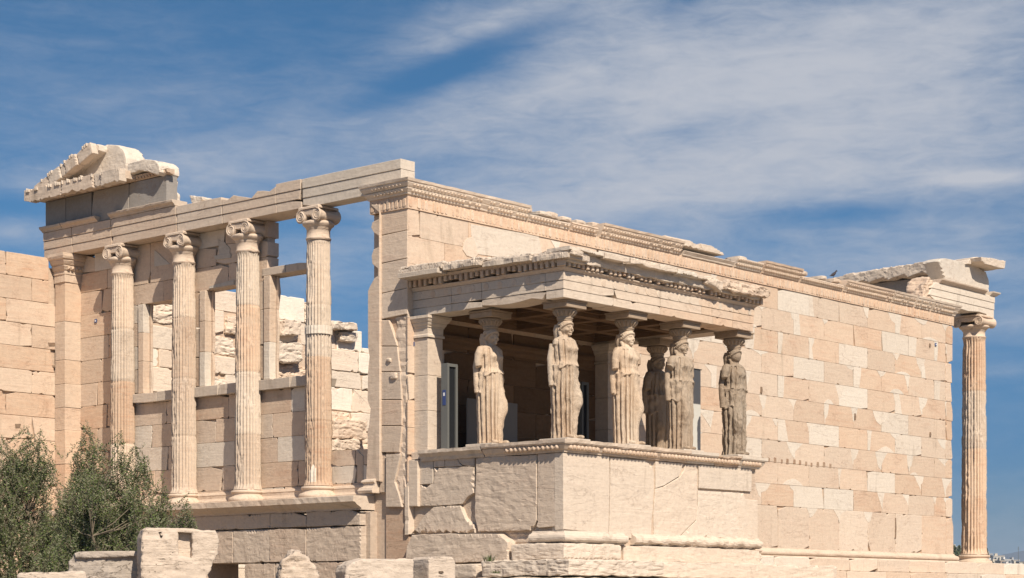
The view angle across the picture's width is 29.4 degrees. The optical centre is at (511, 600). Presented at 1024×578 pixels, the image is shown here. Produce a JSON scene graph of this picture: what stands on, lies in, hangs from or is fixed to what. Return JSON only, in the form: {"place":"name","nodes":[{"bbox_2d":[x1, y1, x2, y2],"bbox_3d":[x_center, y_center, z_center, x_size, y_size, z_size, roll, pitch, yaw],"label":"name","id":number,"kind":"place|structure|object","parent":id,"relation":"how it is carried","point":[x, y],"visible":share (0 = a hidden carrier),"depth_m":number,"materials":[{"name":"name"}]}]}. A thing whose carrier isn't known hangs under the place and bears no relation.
{"place":"outdoors","nodes":[
{"label":"outdoors","id":0,"kind":"place"},
{"bbox_2d":[68,551,136,577],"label":"stone block","id":1,"kind":"object","parent":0,"point":[107,564],"depth_m":25.61,"materials":[{"name":"stone"}]},
{"bbox_2d":[137,527,218,577],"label":"stone block","id":2,"kind":"object","parent":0,"point":[176,553],"depth_m":25.00,"materials":[{"name":"stone"}]},
{"bbox_2d":[275,549,319,577],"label":"boulder","id":3,"kind":"object","parent":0,"point":[293,563],"visible":1,"depth_m":27.02,"materials":[{"name":"stone"}]},
{"bbox_2d":[335,558,413,577],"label":"stone block","id":4,"kind":"object","parent":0,"point":[379,568],"depth_m":27.68,"materials":[{"name":"stone"}]},
{"bbox_2d":[413,556,455,577],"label":"stone block","id":5,"kind":"object","parent":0,"point":[435,567],"depth_m":28.41,"materials":[{"name":"stone"}]},
{"bbox_2d":[0,0,1023,555],"label":"sky","id":6,"kind":"structure","parent":0,"point":[818,137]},
{"bbox_2d":[998,551,1023,561],"bbox_3d":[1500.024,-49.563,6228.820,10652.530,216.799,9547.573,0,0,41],"label":"mountain","id":7,"kind":"structure","parent":0,"point":[1015,556],"depth_m":5721.42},
{"bbox_3d":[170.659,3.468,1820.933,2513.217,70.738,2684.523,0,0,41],"label":"hills","id":8,"kind":"structure","parent":0,"visible":0},
{"bbox_2d":[991,553,1003,560],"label":"apartment building","id":9,"kind":"structure","parent":8,"relation":"on","point":[995,556],"depth_m":1310.12,"materials":[{"name":"white concrete"}]},
{"bbox_2d":[995,558,1005,563],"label":"apartment building","id":10,"kind":"structure","parent":8,"relation":"on","point":[1000,561],"depth_m":1121.02,"materials":[{"name":"white concrete"}]},
{"bbox_2d":[997,557,1011,563],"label":"apartment building","id":11,"kind":"structure","parent":8,"relation":"on","point":[1007,560],"depth_m":1240.25,"materials":[{"name":"white concrete"}]},
{"bbox_2d":[1010,557,1019,563],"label":"apartment building","id":12,"kind":"structure","parent":8,"relation":"on","point":[1012,560],"depth_m":1260.26,"materials":[{"name":"grey concrete"}]},
{"bbox_3d":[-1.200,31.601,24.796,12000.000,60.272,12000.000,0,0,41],"label":"ground","id":13,"kind":"structure","parent":0,"visible":0},
{"bbox_2d":[0,250,56,573],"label":"ruined wall","id":14,"kind":"structure","parent":13,"relation":"on","point":[27,342],"depth_m":42.72,"materials":[{"name":"stone"}]},
{"bbox_2d":[0,426,68,577],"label":"olive tree","id":15,"kind":"object","parent":13,"relation":"on","point":[18,476],"visible":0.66,"depth_m":31.41,"materials":[{"name":"green plant"}]},
{"bbox_2d":[28,420,199,571],"bbox_3d":[-6.146,-0.577,29.995,2.896,4.407,3.374,0,0,-9],"label":"olive tree","id":16,"kind":"object","parent":13,"relation":"on","point":[90,519],"visible":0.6,"depth_m":29.73,"materials":[{"name":"green plant"}]},
{"bbox_2d":[482,553,498,561],"bbox_3d":[-0.356,-0.700,31.388,0.308,0.144,0.319,0,0,22],"label":"grass tuft","id":17,"kind":"object","parent":13,"relation":"on","point":[489,559],"visible":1,"depth_m":31.37,"materials":[{"name":"green plant"}]},
{"bbox_2d":[24,142,1023,577],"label":"temple","id":18,"kind":"structure","parent":13,"relation":"on","point":[260,420],"depth_m":41.87,"materials":[{"name":"stone"}]},
{"bbox_2d":[133,304,171,403],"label":"window","id":19,"kind":"structure","parent":18,"relation":"in","point":[145,394],"depth_m":41.87,"materials":[{"name":"stone"}]},
{"bbox_2d":[190,196,210,202],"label":"loose stone","id":20,"kind":"object","parent":18,"relation":"on","point":[194,199],"visible":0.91,"depth_m":40.16,"materials":[{"name":"stone"}]},
{"bbox_2d":[194,290,235,397],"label":"window","id":21,"kind":"structure","parent":18,"relation":"in","point":[207,388],"depth_m":40.51,"materials":[{"name":"stone"}]},
{"bbox_2d":[259,263,336,390],"bbox_3d":[-4.293,-5.453,38.880,1.772,2.466,0.520,0,0,41],"label":"window","id":22,"kind":"structure","parent":18,"relation":"in","point":[272,275],"depth_m":39.18,"materials":[{"name":"stone"}]},
{"bbox_2d":[398,246,836,577],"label":"statue porch","id":23,"kind":"object","parent":13,"relation":"on","point":[602,505],"visible":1,"depth_m":35.40,"materials":[{"name":"stone"}]},
{"bbox_2d":[441,363,457,448],"bbox_3d":[-1.157,-3.555,36.012,0.160,1.615,0.289,0,0,41],"label":"support post","id":24,"kind":"object","parent":23,"relation":"on","point":[449,405],"visible":0.86,"depth_m":35.96,"materials":[{"name":"metal"}]},
{"bbox_2d":[466,309,512,446],"bbox_3d":[-0.406,-4.008,35.524,0.653,2.491,0.737,0,0,41],"label":"caryatid","id":25,"kind":"object","parent":23,"relation":"on","point":[491,399],"visible":0.94,"depth_m":35.37,"materials":[{"name":"stone"}]},
{"bbox_2d":[466,398,516,443],"bbox_3d":[-0.388,-3.269,37.113,0.062,1.048,1.420,0,0,41],"label":"screen panel","id":26,"kind":"object","parent":23,"relation":"on","point":[510,429],"visible":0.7,"depth_m":36.75,"materials":[{"name":"paint"}]},
{"bbox_2d":[539,299,589,440],"bbox_3d":[0.936,-4.008,34.385,0.648,2.491,0.677,0,0,41],"label":"caryatid","id":27,"kind":"object","parent":23,"relation":"on","point":[564,385],"visible":0.98,"depth_m":34.21,"materials":[{"name":"stone"}]},
{"bbox_2d":[577,382,588,438],"bbox_3d":[1.435,-3.575,39.372,0.120,1.655,0.220,0,0,41],"label":"support post","id":28,"kind":"object","parent":23,"relation":"on","point":[583,424],"visible":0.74,"depth_m":39.36,"materials":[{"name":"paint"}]},
{"bbox_2d":[604,310,650,446],"bbox_3d":[2.096,-4.008,35.704,0.650,2.491,0.786,0,0,41],"label":"caryatid","id":29,"kind":"object","parent":23,"relation":"on","point":[627,401],"visible":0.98,"depth_m":35.52,"materials":[{"name":"stone"}]},
{"bbox_2d":[637,338,672,447],"bbox_3d":[2.938,-4.008,39.421,0.653,2.491,0.787,0,0,41],"label":"caryatid","id":30,"kind":"object","parent":23,"relation":"on","point":[655,403],"visible":0.75,"depth_m":39.23,"materials":[{"name":"stone"}]},
{"bbox_2d":[659,320,703,451],"bbox_3d":[3.193,-4.008,36.953,0.650,2.491,0.776,0,0,41],"label":"caryatid","id":31,"kind":"object","parent":23,"relation":"on","point":[679,384],"visible":0.98,"depth_m":36.77,"materials":[{"name":"stone"}]},
{"bbox_2d":[693,368,701,449],"bbox_3d":[3.650,-3.684,38.983,0.140,1.878,0.300,0,0,41],"label":"white post","id":32,"kind":"object","parent":23,"relation":"on","point":[697,411],"visible":0.48,"depth_m":38.97,"materials":[{"name":"paint"}]},
{"bbox_2d":[714,330,756,456],"bbox_3d":[4.360,-4.008,38.280,0.651,2.491,0.783,0,0,41],"label":"caryatid","id":33,"kind":"object","parent":23,"relation":"on","point":[733,390],"visible":1,"depth_m":38.10,"materials":[{"name":"stone"}]},
{"bbox_3d":[-4.895,0.935,25.770,3.235,1.545,3.565,0,0,41],"label":"footing wall","id":34,"kind":"object","parent":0,"visible":0},
{"bbox_2d":[17,571,86,577],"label":"stone block","id":35,"kind":"object","parent":34,"relation":"on","point":[74,574],"depth_m":24.42,"materials":[{"name":"stone"}]}
]}

